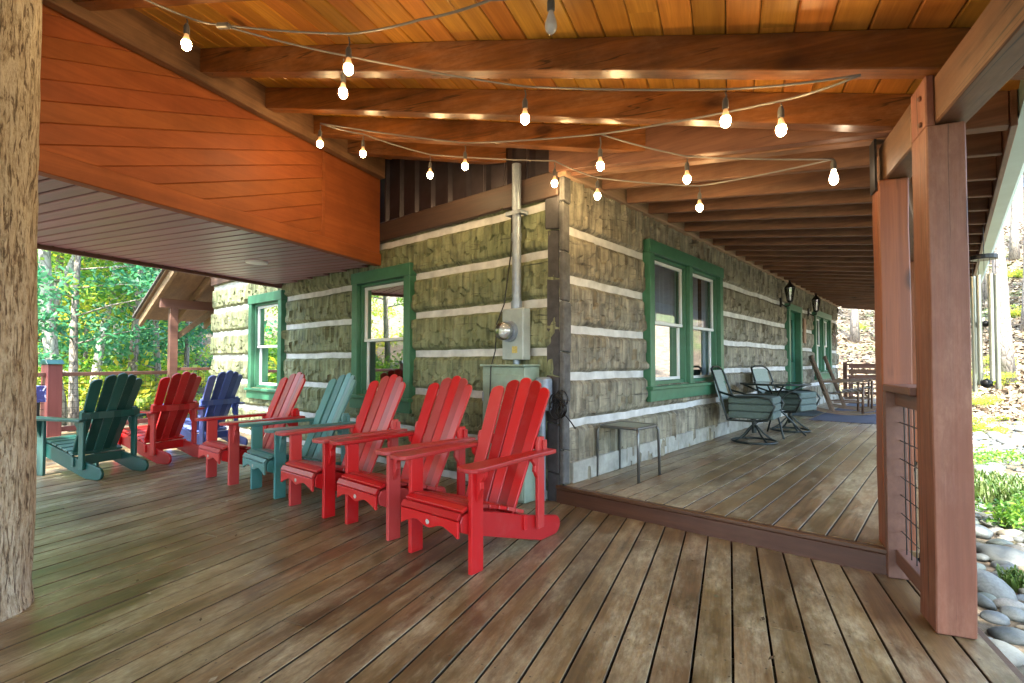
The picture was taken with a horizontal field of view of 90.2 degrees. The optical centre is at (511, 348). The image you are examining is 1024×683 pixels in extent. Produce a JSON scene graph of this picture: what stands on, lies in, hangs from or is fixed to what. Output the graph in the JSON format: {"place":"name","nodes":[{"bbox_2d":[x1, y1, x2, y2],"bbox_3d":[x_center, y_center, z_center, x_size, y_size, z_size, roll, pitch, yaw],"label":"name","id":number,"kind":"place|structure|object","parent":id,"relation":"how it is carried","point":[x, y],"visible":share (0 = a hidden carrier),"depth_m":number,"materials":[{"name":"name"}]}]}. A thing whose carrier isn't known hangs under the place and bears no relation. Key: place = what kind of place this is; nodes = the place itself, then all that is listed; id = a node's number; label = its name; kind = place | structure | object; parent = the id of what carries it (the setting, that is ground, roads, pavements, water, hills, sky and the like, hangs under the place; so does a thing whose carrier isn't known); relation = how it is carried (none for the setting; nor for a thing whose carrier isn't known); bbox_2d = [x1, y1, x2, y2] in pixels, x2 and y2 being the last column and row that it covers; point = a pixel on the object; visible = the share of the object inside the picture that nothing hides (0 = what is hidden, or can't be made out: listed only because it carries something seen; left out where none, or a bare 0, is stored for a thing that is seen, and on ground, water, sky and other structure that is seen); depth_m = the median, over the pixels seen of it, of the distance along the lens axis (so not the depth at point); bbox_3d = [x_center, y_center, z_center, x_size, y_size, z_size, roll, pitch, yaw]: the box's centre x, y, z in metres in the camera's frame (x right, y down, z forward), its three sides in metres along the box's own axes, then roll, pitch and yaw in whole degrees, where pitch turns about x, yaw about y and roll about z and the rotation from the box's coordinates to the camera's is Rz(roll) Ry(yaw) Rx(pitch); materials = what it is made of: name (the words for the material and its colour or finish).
{"place":"outdoors","nodes":[
{"label":"outdoors","id":0,"kind":"place"},
{"bbox_2d":[36,402,39,415],"bbox_3d":[-7.320,0.978,7.427,0.400,0.830,0.600,-1,-2,23],"label":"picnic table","id":1,"kind":"object","parent":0,"point":[38,409],"visible":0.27,"depth_m":7.59,"materials":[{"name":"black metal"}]},
{"bbox_2d":[36,386,46,401],"bbox_3d":[-7.318,0.673,7.434,0.445,0.240,0.658,-1,-2,23],"label":"printed cloth","id":2,"kind":"object","parent":1,"relation":"on","point":[41,393],"visible":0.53,"depth_m":7.59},
{"bbox_2d":[22,467,829,682],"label":"leaf debris","id":3,"kind":"object","parent":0,"point":[432,597],"visible":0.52,"depth_m":2.26,"materials":[{"name":"brown plant"}]},
{"bbox_2d":[37,187,1023,682],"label":"ground","id":4,"kind":"structure","parent":0,"point":[983,625],"depth_m":24.25,"materials":[{"name":"beige soil"}]},
{"bbox_2d":[37,249,98,338],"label":"tree","id":5,"kind":"object","parent":4,"relation":"on","point":[60,262],"visible":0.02,"depth_m":17.97,"materials":[{"name":"green plant"}]},
{"bbox_2d":[37,282,119,357],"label":"tree","id":6,"kind":"object","parent":4,"relation":"on","point":[61,345],"visible":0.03,"depth_m":16.45,"materials":[{"name":"green plant"}]},
{"bbox_2d":[38,249,123,424],"bbox_3d":[-11.629,-4.711,14.290,7.478,13.616,10.425,0,-2,10],"label":"tree","id":7,"kind":"object","parent":4,"relation":"on","point":[44,259],"visible":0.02,"depth_m":13.12,"materials":[{"name":"white plant"}]},
{"bbox_2d":[37,250,127,367],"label":"tree","id":8,"kind":"object","parent":4,"relation":"on","point":[88,263],"depth_m":18.87,"materials":[{"name":"green plant"}]},
{"bbox_2d":[38,337,127,387],"bbox_3d":[-15.173,0.644,17.058,4.805,2.135,3.756,0,-2,-1],"label":"shrub","id":9,"kind":"object","parent":4,"relation":"on","point":[85,363],"visible":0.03,"depth_m":17.32,"materials":[{"name":"green plant"}]},
{"bbox_2d":[38,317,130,354],"bbox_3d":[-18.298,-0.572,22.737,5.359,2.430,4.237,0,-2,9],"label":"shrub","id":10,"kind":"object","parent":4,"relation":"on","point":[68,334],"visible":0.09,"depth_m":21.48,"materials":[{"name":"green plant"}]},
{"bbox_2d":[37,253,132,370],"bbox_3d":[-16.934,-2.427,20.098,4.277,7.116,4.926,-1,-2,26],"label":"tree","id":11,"kind":"object","parent":4,"relation":"on","point":[85,354],"visible":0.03,"depth_m":19.91,"materials":[{"name":"green plant"}]},
{"bbox_2d":[51,254,151,374],"bbox_3d":[-15.112,-4.040,21.184,6.019,11.046,5.510,0,-2,-3],"label":"tree","id":12,"kind":"object","parent":4,"relation":"on","point":[96,284],"visible":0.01,"depth_m":20.13,"materials":[{"name":"green plant"}]},
{"bbox_2d":[56,257,152,405],"bbox_3d":[-10.584,-3.558,14.280,5.197,11.297,6.047,-1,-2,31],"label":"tree","id":13,"kind":"object","parent":4,"relation":"on","point":[132,363],"visible":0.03,"depth_m":14.05,"materials":[{"name":"green plant"}]},
{"bbox_2d":[62,325,166,361],"bbox_3d":[-17.295,-0.169,21.840,4.391,1.951,3.432,-1,-2,27],"label":"shrub","id":14,"kind":"object","parent":4,"relation":"on","point":[90,349],"visible":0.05,"depth_m":21.27,"materials":[{"name":"green plant"}]},
{"bbox_2d":[63,358,166,400],"bbox_3d":[-13.073,1.201,17.324,3.132,1.781,4.007,0,-2,3],"label":"shrub","id":15,"kind":"object","parent":4,"relation":"on","point":[110,370],"visible":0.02,"depth_m":16.79,"materials":[{"name":"green plant"}]},
{"bbox_2d":[66,366,164,410],"bbox_3d":[-12.791,1.397,16.188,3.897,1.767,3.081,-1,-2,29],"label":"shrub","id":16,"kind":"object","parent":4,"relation":"on","point":[81,404],"visible":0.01,"depth_m":16.03,"materials":[{"name":"yellow plant"}]},
{"bbox_2d":[37,255,194,431],"bbox_3d":[-10.464,-2.360,12.564,5.334,8.876,6.144,0,-2,18],"label":"tree","id":17,"kind":"object","parent":4,"relation":"on","point":[74,326],"visible":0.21,"depth_m":12.59,"materials":[{"name":"green plant"}]},
{"bbox_2d":[52,252,181,409],"bbox_3d":[-12.442,-3.027,15.827,5.237,10.500,5.721,0,-2,12],"label":"tree","id":18,"kind":"object","parent":4,"relation":"on","point":[85,304],"visible":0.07,"depth_m":15.45,"materials":[{"name":"green plant"}]},
{"bbox_2d":[37,343,210,417],"bbox_3d":[-10.777,1.018,15.258,4.213,2.416,5.329,0,-2,9],"label":"shrub","id":19,"kind":"object","parent":4,"relation":"on","point":[147,396],"visible":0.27,"depth_m":14.52,"materials":[{"name":"green plant"}]},
{"bbox_2d":[82,269,212,375],"bbox_3d":[-11.810,-1.947,17.982,5.128,8.532,5.906,0,-2,-3],"label":"tree","id":20,"kind":"object","parent":4,"relation":"on","point":[186,349],"visible":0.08,"depth_m":17.87,"materials":[{"name":"green plant"}]},
{"bbox_2d":[94,268,212,390],"bbox_3d":[-11.052,-2.479,16.305,6.414,9.266,5.568,0,-2,9],"label":"tree","id":21,"kind":"object","parent":4,"relation":"on","point":[156,362],"visible":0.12,"depth_m":15.15,"materials":[{"name":"green plant"}]},
{"bbox_2d":[123,345,212,390],"bbox_3d":[-13.517,0.805,20.739,3.868,2.199,4.948,-1,-2,29],"label":"shrub","id":22,"kind":"object","parent":4,"relation":"on","point":[193,356],"visible":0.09,"depth_m":20.71,"materials":[{"name":"green plant"}]},
{"bbox_2d":[163,344,209,364],"bbox_3d":[-15.536,0.225,23.764,2.291,1.314,2.898,0,-2,16],"label":"shrub","id":23,"kind":"object","parent":4,"relation":"on","point":[207,348],"visible":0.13,"depth_m":23.82,"materials":[{"name":"green plant"}]},
{"bbox_2d":[195,322,203,364],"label":"tree","id":24,"kind":"object","parent":4,"relation":"on","point":[196,359],"depth_m":22.82,"materials":[{"name":"green plant"}]},
{"bbox_2d":[209,148,839,501],"bbox_3d":[1.939,-0.997,12.494,8.518,5.888,14.418,-1,-2,41],"label":"log cabin","id":25,"kind":"object","parent":4,"relation":"on","point":[639,313],"visible":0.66,"depth_m":5.64,"materials":[{"name":"wood"}]},
{"bbox_2d":[132,269,213,396],"bbox_3d":[-5.512,0.126,11.682,2.359,3.360,4.740,-1,-2,41],"label":"lean to porch","id":26,"kind":"object","parent":25,"relation":"attached to","point":[174,299],"visible":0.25,"depth_m":10.13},
{"bbox_2d":[37,4,380,288],"bbox_3d":[-4.306,-2.086,2.840,2.494,2.080,9.743,-1,-2,23],"label":"overhanging room","id":27,"kind":"object","parent":25,"relation":"attached to","point":[145,161],"visible":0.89,"depth_m":4.17,"materials":[{"name":"orange"}]},
{"bbox_2d":[244,290,287,399],"bbox_3d":[-3.874,-0.037,8.134,1.260,1.680,0.261,-1,-2,41],"label":"window","id":28,"kind":"structure","parent":25,"relation":"in","point":[267,311],"depth_m":8.22,"materials":[{"name":"green paint"}]},
{"bbox_2d":[349,262,416,413],"bbox_3d":[-1.524,-0.110,6.107,1.250,1.680,0.261,-1,-2,41],"label":"window","id":29,"kind":"structure","parent":25,"relation":"in","point":[381,297],"depth_m":6.15,"materials":[{"name":"green paint"}]},
{"bbox_2d":[489,210,511,396],"bbox_3d":[-0.101,-0.329,4.629,0.243,1.900,0.080,1,-2,-21],"label":"black wire","id":30,"kind":"object","parent":25,"relation":"attached to","point":[503,304],"visible":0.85,"depth_m":4.63,"materials":[{"name":"black metal"}]},
{"bbox_2d":[495,308,529,363],"bbox_3d":[-0.005,-0.086,4.552,0.250,0.550,0.238,-1,-2,41],"label":"electric meter","id":31,"kind":"object","parent":25,"relation":"attached to","point":[513,327],"visible":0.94,"depth_m":4.53,"materials":[{"name":"grey paint"}]},
{"bbox_2d":[505,163,527,308],"bbox_3d":[0.043,-1.020,4.634,0.182,1.318,0.112,-1,-2,41],"label":"conduit pipe","id":32,"kind":"object","parent":25,"relation":"attached to","point":[517,211],"visible":0.9,"depth_m":4.60,"materials":[{"name":"metal"}]},
{"bbox_2d":[549,390,575,428],"bbox_3d":[0.412,0.509,4.266,0.229,0.332,0.115,0,-2,16],"label":"cable coil","id":33,"kind":"object","parent":25,"relation":"attached to","point":[562,404],"visible":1,"depth_m":4.26,"materials":[{"name":"rubber"}]},
{"bbox_2d":[642,238,725,401],"bbox_3d":[2.192,-0.286,6.448,0.261,1.770,2.410,-1,-2,41],"label":"window","id":34,"kind":"structure","parent":25,"relation":"in","point":[669,354],"depth_m":6.36,"materials":[{"name":"green paint"}]},
{"bbox_2d":[624,543,857,675],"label":"deck joists","id":35,"kind":"object","parent":25,"relation":"attached to","point":[732,637],"depth_m":2.55,"materials":[{"name":"black"}]},
{"bbox_2d":[0,424,1022,682],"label":"deck","id":36,"kind":"structure","parent":35,"relation":"on","point":[264,596],"depth_m":2.54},
{"bbox_2d":[0,0,41,622],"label":"tree trunk post","id":37,"kind":"object","parent":36,"relation":"on","point":[20,43],"visible":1,"depth_m":2.45,"materials":[{"name":"brown wood"}]},
{"bbox_2d":[36,373,148,479],"bbox_3d":[-4.545,0.801,5.533,1.028,1.085,0.762,0,-2,18],"label":"adirondack chair","id":38,"kind":"object","parent":36,"relation":"on","point":[111,414],"visible":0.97,"depth_m":5.39,"materials":[{"name":"green"}]},
{"bbox_2d":[36,359,166,436],"bbox_3d":[-8.392,0.889,6.048,0.237,1.540,8.420,-1,-2,23],"label":"deck railing","id":39,"kind":"object","parent":36,"relation":"on","point":[51,374],"visible":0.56,"depth_m":8.24,"materials":[{"name":"wood"}]},
{"bbox_2d":[118,371,204,463],"bbox_3d":[-4.379,0.822,6.348,1.028,1.085,0.762,-1,-2,20],"label":"adirondack chair","id":40,"kind":"object","parent":36,"relation":"on","point":[160,431],"visible":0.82,"depth_m":6.22,"materials":[{"name":"red"}]},
{"bbox_2d":[163,370,247,445],"bbox_3d":[-4.313,0.845,7.214,1.028,1.085,0.762,-1,-2,22],"label":"adirondack chair","id":41,"kind":"object","parent":36,"relation":"on","point":[223,400],"visible":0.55,"depth_m":7.06,"materials":[{"name":"blue"}]},
{"bbox_2d":[194,372,305,485],"bbox_3d":[-2.697,0.798,5.450,0.762,1.085,1.028,-1,-2,39],"label":"adirondack chair","id":42,"kind":"object","parent":36,"relation":"on","point":[231,451],"visible":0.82,"depth_m":5.32,"materials":[{"name":"red"}]},
{"bbox_2d":[238,373,356,498],"bbox_3d":[-1.988,0.785,4.953,0.762,1.085,1.028,-1,-2,43],"label":"adirondack chair","id":43,"kind":"object","parent":36,"relation":"on","point":[259,459],"visible":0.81,"depth_m":4.88,"materials":[{"name":"teal"}]},
{"bbox_2d":[275,374,406,518],"bbox_3d":[-1.383,0.771,4.406,0.762,1.085,1.028,-1,-2,40],"label":"adirondack chair","id":44,"kind":"object","parent":36,"relation":"on","point":[326,474],"visible":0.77,"depth_m":4.31,"materials":[{"name":"red"}]},
{"bbox_2d":[329,376,475,540],"bbox_3d":[-0.753,0.758,3.913,0.762,1.085,1.028,-1,-2,42],"label":"adirondack chair","id":45,"kind":"object","parent":36,"relation":"on","point":[389,490],"visible":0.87,"depth_m":3.83,"materials":[{"name":"red"}]},
{"bbox_2d":[390,377,559,575],"bbox_3d":[-0.175,0.744,3.369,0.762,1.085,1.028,-1,-2,39],"label":"adirondack chair","id":46,"kind":"object","parent":36,"relation":"on","point":[486,505],"visible":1,"depth_m":3.32,"materials":[{"name":"red"}]},
{"bbox_2d":[480,364,539,503],"bbox_3d":[-0.023,0.729,4.548,0.520,1.180,0.240,-1,-2,41],"label":"electrical cabinet","id":47,"kind":"object","parent":36,"relation":"on","point":[503,375],"visible":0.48,"depth_m":4.44,"materials":[{"name":"metal"}]},
{"bbox_2d":[42,0,1023,639],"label":"porch roof","id":48,"kind":"structure","parent":36,"relation":"on","point":[932,80],"depth_m":2.87,"materials":[{"name":"brown wood"}]},
{"bbox_2d":[145,0,860,211],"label":"string lights","id":49,"kind":"object","parent":48,"relation":"hanging from","point":[551,28],"visible":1,"depth_m":3.02,"materials":[{"name":"grey"}]},
{"bbox_2d":[536,377,551,500],"bbox_3d":[0.273,0.775,4.377,0.130,1.060,0.110,-1,-2,41],"label":"disconnect box","id":50,"kind":"object","parent":36,"relation":"on","point":[545,382],"visible":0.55,"depth_m":4.36,"materials":[{"name":"metal"}]},
{"bbox_2d":[883,384,919,590],"bbox_3d":[2.095,0.731,2.650,0.160,1.073,0.463,-1,-2,23],"label":"deck railing","id":51,"kind":"object","parent":36,"relation":"on","point":[902,562],"visible":0.68,"depth_m":2.82,"materials":[{"name":"brown metal"}]},
{"bbox_2d":[977,626,1023,682],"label":"deck fascia","id":52,"kind":"structure","parent":36,"relation":"attached to","point":[1003,657],"depth_m":2.11,"materials":[{"name":"brown paint"}]},
{"bbox_2d":[780,280,795,306],"bbox_3d":[5.302,-1.063,9.802,0.270,0.522,0.200,-1,-2,41],"label":"wall lantern","id":53,"kind":"object","parent":25,"relation":"attached to","point":[790,286],"depth_m":9.77,"materials":[{"name":"black metal"}]},
{"bbox_2d":[791,312,794,388],"bbox_3d":[5.832,0.266,10.729,0.055,2.090,0.910,-1,-2,41],"label":"door","id":54,"kind":"structure","parent":25,"relation":"in","point":[792,314],"depth_m":10.97,"materials":[{"name":"green paint"}]},
{"bbox_2d":[803,318,805,342],"bbox_3d":[6.551,-0.396,11.415,0.030,0.550,0.200,-1,-2,41],"label":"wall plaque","id":55,"kind":"object","parent":25,"relation":"attached to","point":[804,330],"depth_m":11.34,"materials":[{"name":"brown wood"}]},
{"bbox_2d":[807,293,820,315],"bbox_3d":[6.936,-1.013,11.693,0.270,0.522,0.200,-1,-2,41],"label":"wall lantern","id":56,"kind":"object","parent":25,"relation":"attached to","point":[816,307],"depth_m":11.66,"materials":[{"name":"black metal"}]},
{"bbox_2d":[812,311,833,379],"bbox_3d":[7.909,-0.073,13.069,0.261,1.690,2.190,-1,-2,41],"label":"window","id":57,"kind":"structure","parent":25,"relation":"in","point":[822,332],"depth_m":13.01,"materials":[{"name":"green paint"}]},
{"bbox_2d":[849,309,859,341],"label":"tree","id":58,"kind":"object","parent":4,"relation":"on","point":[854,335],"depth_m":27.93,"materials":[{"name":"white plant"}]},
{"bbox_2d":[836,222,1023,421],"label":"leaf litter","id":59,"kind":"object","parent":4,"relation":"on","point":[993,412],"visible":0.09,"depth_m":22.45,"materials":[{"name":"beige plant"}]},
{"bbox_2d":[975,553,989,561],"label":"river stone","id":60,"kind":"object","parent":4,"relation":"on","point":[980,557],"visible":0.84,"depth_m":4.21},
{"bbox_2d":[974,464,992,472],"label":"river stone","id":61,"kind":"object","parent":4,"relation":"on","point":[978,467],"visible":0.37,"depth_m":7.40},
{"bbox_2d":[975,524,992,538],"bbox_3d":[4.441,1.750,4.898,0.221,0.141,0.291,9,-1,-12],"label":"river stone","id":62,"kind":"object","parent":4,"relation":"on","point":[982,532],"visible":0.47,"depth_m":4.79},
{"bbox_2d":[982,273,986,299],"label":"tree","id":63,"kind":"object","parent":4,"relation":"on","point":[985,297],"depth_m":29.99,"materials":[{"name":"grey plant"}]},
{"bbox_2d":[976,593,997,610],"bbox_3d":[3.171,1.705,3.428,0.099,0.083,0.146,13,7,-16],"label":"river stone","id":64,"kind":"object","parent":4,"relation":"on","point":[983,601],"visible":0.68,"depth_m":3.40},
{"bbox_2d":[972,390,1002,406],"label":"shrub","id":65,"kind":"object","parent":4,"relation":"on","point":[981,400],"visible":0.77,"depth_m":16.79,"materials":[{"name":"yellow plant"}]},
{"bbox_2d":[980,520,998,527],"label":"river stone","id":66,"kind":"object","parent":4,"relation":"on","point":[985,523],"visible":0.82,"depth_m":5.17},
{"bbox_2d":[980,610,1009,625],"bbox_3d":[3.060,1.710,3.231,0.122,0.074,0.139,-15,8,-36],"label":"river stone","id":67,"kind":"object","parent":4,"relation":"on","point":[995,617],"visible":0.88,"depth_m":3.21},
{"bbox_2d":[972,366,1018,385],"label":"shrub","id":68,"kind":"object","parent":4,"relation":"on","point":[1002,377],"visible":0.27,"depth_m":18.52,"materials":[{"name":"yellow plant"}]},
{"bbox_2d":[985,462,1005,470],"bbox_3d":[7.390,1.812,7.809,0.217,0.119,0.253,-13,9,-5],"label":"river stone","id":69,"kind":"object","parent":4,"relation":"on","point":[999,466],"visible":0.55,"depth_m":7.75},
{"bbox_2d":[975,568,1017,599],"bbox_3d":[3.407,1.698,3.646,0.231,0.147,0.342,-4,12,1],"label":"river stone","id":70,"kind":"object","parent":4,"relation":"on","point":[992,584],"visible":0.52,"depth_m":3.58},
{"bbox_2d":[972,412,1023,432],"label":"grass clump","id":71,"kind":"object","parent":4,"relation":"on","point":[983,425],"visible":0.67,"depth_m":11.72,"materials":[{"name":"yellow plant"}]},
{"bbox_2d":[973,431,1023,576],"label":"river gravel","id":72,"kind":"structure","parent":4,"relation":"on","point":[1012,533],"depth_m":9.12,"materials":[{"name":"stone"}]},
{"bbox_2d":[973,443,1023,464],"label":"grass clump","id":73,"kind":"object","parent":4,"relation":"on","point":[993,455],"visible":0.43,"depth_m":8.00,"materials":[{"name":"green plant"}]},
{"bbox_2d":[974,466,1023,507],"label":"grass clump","id":74,"kind":"object","parent":4,"relation":"on","point":[991,485],"visible":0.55,"depth_m":5.89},
{"bbox_2d":[974,491,1023,529],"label":"grass clump","id":75,"kind":"object","parent":4,"relation":"on","point":[1014,514],"visible":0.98,"depth_m":5.11,"materials":[{"name":"green plant"}]},
{"bbox_2d":[975,544,1023,566],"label":"river stone","id":76,"kind":"object","parent":4,"relation":"on","point":[994,552],"visible":0.73,"depth_m":4.18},
{"bbox_2d":[986,538,1012,544],"bbox_3d":[4.419,1.763,4.616,0.189,0.083,0.219,-10,-21,43],"label":"river stone","id":77,"kind":"object","parent":4,"relation":"on","point":[996,541],"visible":0.61,"depth_m":4.56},
{"bbox_2d":[990,560,1016,568],"bbox_3d":[3.933,1.745,4.090,0.153,0.088,0.177,-6,-14,-1],"label":"river stone","id":78,"kind":"object","parent":4,"relation":"on","point":[1001,562],"visible":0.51,"depth_m":4.07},
{"bbox_2d":[992,228,1016,383],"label":"tree","id":79,"kind":"object","parent":4,"relation":"on","point":[1008,365],"depth_m":18.80,"materials":[{"name":"white plant"}]},
{"bbox_2d":[987,626,1023,645],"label":"river stone","id":80,"kind":"object","parent":4,"relation":"on","point":[1011,635],"visible":0.9,"depth_m":2.99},
{"bbox_2d":[990,639,1023,667],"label":"river stone","id":81,"kind":"object","parent":4,"relation":"on","point":[1014,655],"visible":0.3,"depth_m":2.73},
{"bbox_2d":[995,437,1021,444],"bbox_3d":[9.947,1.873,10.173,0.390,0.161,0.415,0,9,-9],"label":"river stone","id":82,"kind":"object","parent":4,"relation":"on","point":[1003,440],"visible":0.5,"depth_m":10.14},
{"bbox_2d":[993,598,1023,610],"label":"river stone","id":83,"kind":"object","parent":4,"relation":"on","point":[999,602],"visible":0.59,"depth_m":3.38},
{"bbox_2d":[995,563,1023,593],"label":"grass clump","id":84,"kind":"object","parent":4,"relation":"on","point":[1012,578],"visible":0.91,"depth_m":3.68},
{"bbox_2d":[1001,458,1020,465],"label":"river stone","id":85,"kind":"object","parent":4,"relation":"on","point":[1010,461],"visible":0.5,"depth_m":8.13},
{"bbox_2d":[999,606,1023,622],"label":"river stone","id":86,"kind":"object","parent":4,"relation":"on","point":[1015,614],"visible":0.76,"depth_m":3.24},
{"bbox_2d":[1003,544,1023,551],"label":"river stone","id":87,"kind":"object","parent":4,"relation":"on","point":[1019,547],"visible":0.35,"depth_m":4.44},
{"bbox_2d":[1008,185,1019,259],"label":"tree","id":88,"kind":"object","parent":4,"relation":"on","point":[1014,250],"depth_m":36.18,"materials":[{"name":"white plant"}]},
{"bbox_2d":[1007,267,1022,277],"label":"shrub","id":89,"kind":"object","parent":4,"relation":"on","point":[1016,273],"visible":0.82,"depth_m":32.01,"materials":[{"name":"yellow plant"}]},
{"bbox_2d":[1010,304,1021,316],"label":"shrub","id":90,"kind":"object","parent":4,"relation":"on","point":[1015,312],"visible":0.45,"depth_m":25.92,"materials":[{"name":"yellow plant"}]},
{"bbox_2d":[1020,172,1023,331],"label":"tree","id":91,"kind":"object","parent":4,"relation":"on","point":[1022,320],"visible":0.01,"depth_m":24.14,"materials":[{"name":"white plant"}]},
{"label":"porch joists","id":92,"kind":"structure","parent":0,"visible":0},
{"bbox_2d":[555,485,886,604],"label":"porch step fascia","id":93,"kind":"structure","parent":92,"relation":"attached to","point":[850,553],"depth_m":3.39,"materials":[{"name":"brown paint"}]},
{"bbox_2d":[566,397,918,557],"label":"raised porch deck","id":94,"kind":"structure","parent":92,"relation":"on","point":[821,478],"depth_m":4.55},
{"bbox_2d":[596,421,660,482],"bbox_3d":[1.075,0.935,4.712,0.443,0.474,0.443,-1,-2,41],"label":"side table","id":95,"kind":"object","parent":94,"relation":"on","point":[637,427],"visible":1,"depth_m":4.68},
{"bbox_2d":[710,366,784,444],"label":"swivel patio chair","id":96,"kind":"object","parent":94,"relation":"on","point":[764,407],"visible":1,"depth_m":6.56,"materials":[{"name":"fabric"}]},
{"bbox_2d":[740,382,811,438],"bbox_3d":[3.780,0.870,7.330,0.928,0.757,0.928,-1,-2,41],"label":"patio table","id":97,"kind":"object","parent":94,"relation":"on","point":[782,384],"visible":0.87,"depth_m":7.24,"materials":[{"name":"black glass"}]},
{"bbox_2d":[751,365,820,432],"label":"swivel patio chair","id":98,"kind":"object","parent":94,"relation":"on","point":[800,400],"visible":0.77,"depth_m":7.66,"materials":[{"name":"grey metal"}]},
{"bbox_2d":[548,79,1023,461],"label":"walkway roof","id":99,"kind":"structure","parent":94,"relation":"on","point":[809,228],"depth_m":4.35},
{"bbox_2d":[969,230,1001,391],"bbox_3d":[4.186,-0.375,4.511,0.190,1.511,0.190,0,-2,0],"label":"wind chime","id":100,"kind":"object","parent":99,"relation":"hanging from","point":[992,324],"visible":1,"depth_m":4.46,"materials":[{"name":"silver metal"}]},
{"bbox_2d":[792,410,822,416],"bbox_3d":[6.059,1.315,10.440,0.440,0.012,1.450,-1,-2,41],"label":"doormat","id":101,"kind":"object","parent":94,"relation":"on","point":[811,413],"visible":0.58,"depth_m":10.25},
{"bbox_2d":[809,403,876,423],"bbox_3d":[7.604,1.322,10.593,1.600,0.006,5.000,-1,-2,41],"label":"area rug","id":102,"kind":"object","parent":94,"relation":"on","point":[867,419],"visible":0.28,"depth_m":9.56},
{"bbox_2d":[808,355,875,414],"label":"rocking chair","id":103,"kind":"object","parent":102,"relation":"on","point":[831,409],"visible":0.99,"depth_m":10.20,"materials":[{"name":"brown wood"}]},
{"bbox_2d":[823,356,875,409],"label":"rocking chair","id":104,"kind":"object","parent":102,"relation":"on","point":[840,396],"visible":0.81,"depth_m":11.29,"materials":[{"name":"brown wood"}]},
{"bbox_2d":[843,362,875,395],"bbox_3d":[10.812,0.906,14.573,2.270,1.048,0.100,-1,-2,41],"label":"deck railing","id":105,"kind":"object","parent":94,"relation":"on","point":[845,385],"visible":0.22,"depth_m":15.23,"materials":[{"name":"brown wood"}]},
{"bbox_2d":[846,364,875,395],"bbox_3d":[10.189,0.920,14.212,1.400,1.008,0.580,-1,-2,41],"label":"bench","id":106,"kind":"object","parent":94,"relation":"on","point":[852,371],"visible":0.3,"depth_m":14.58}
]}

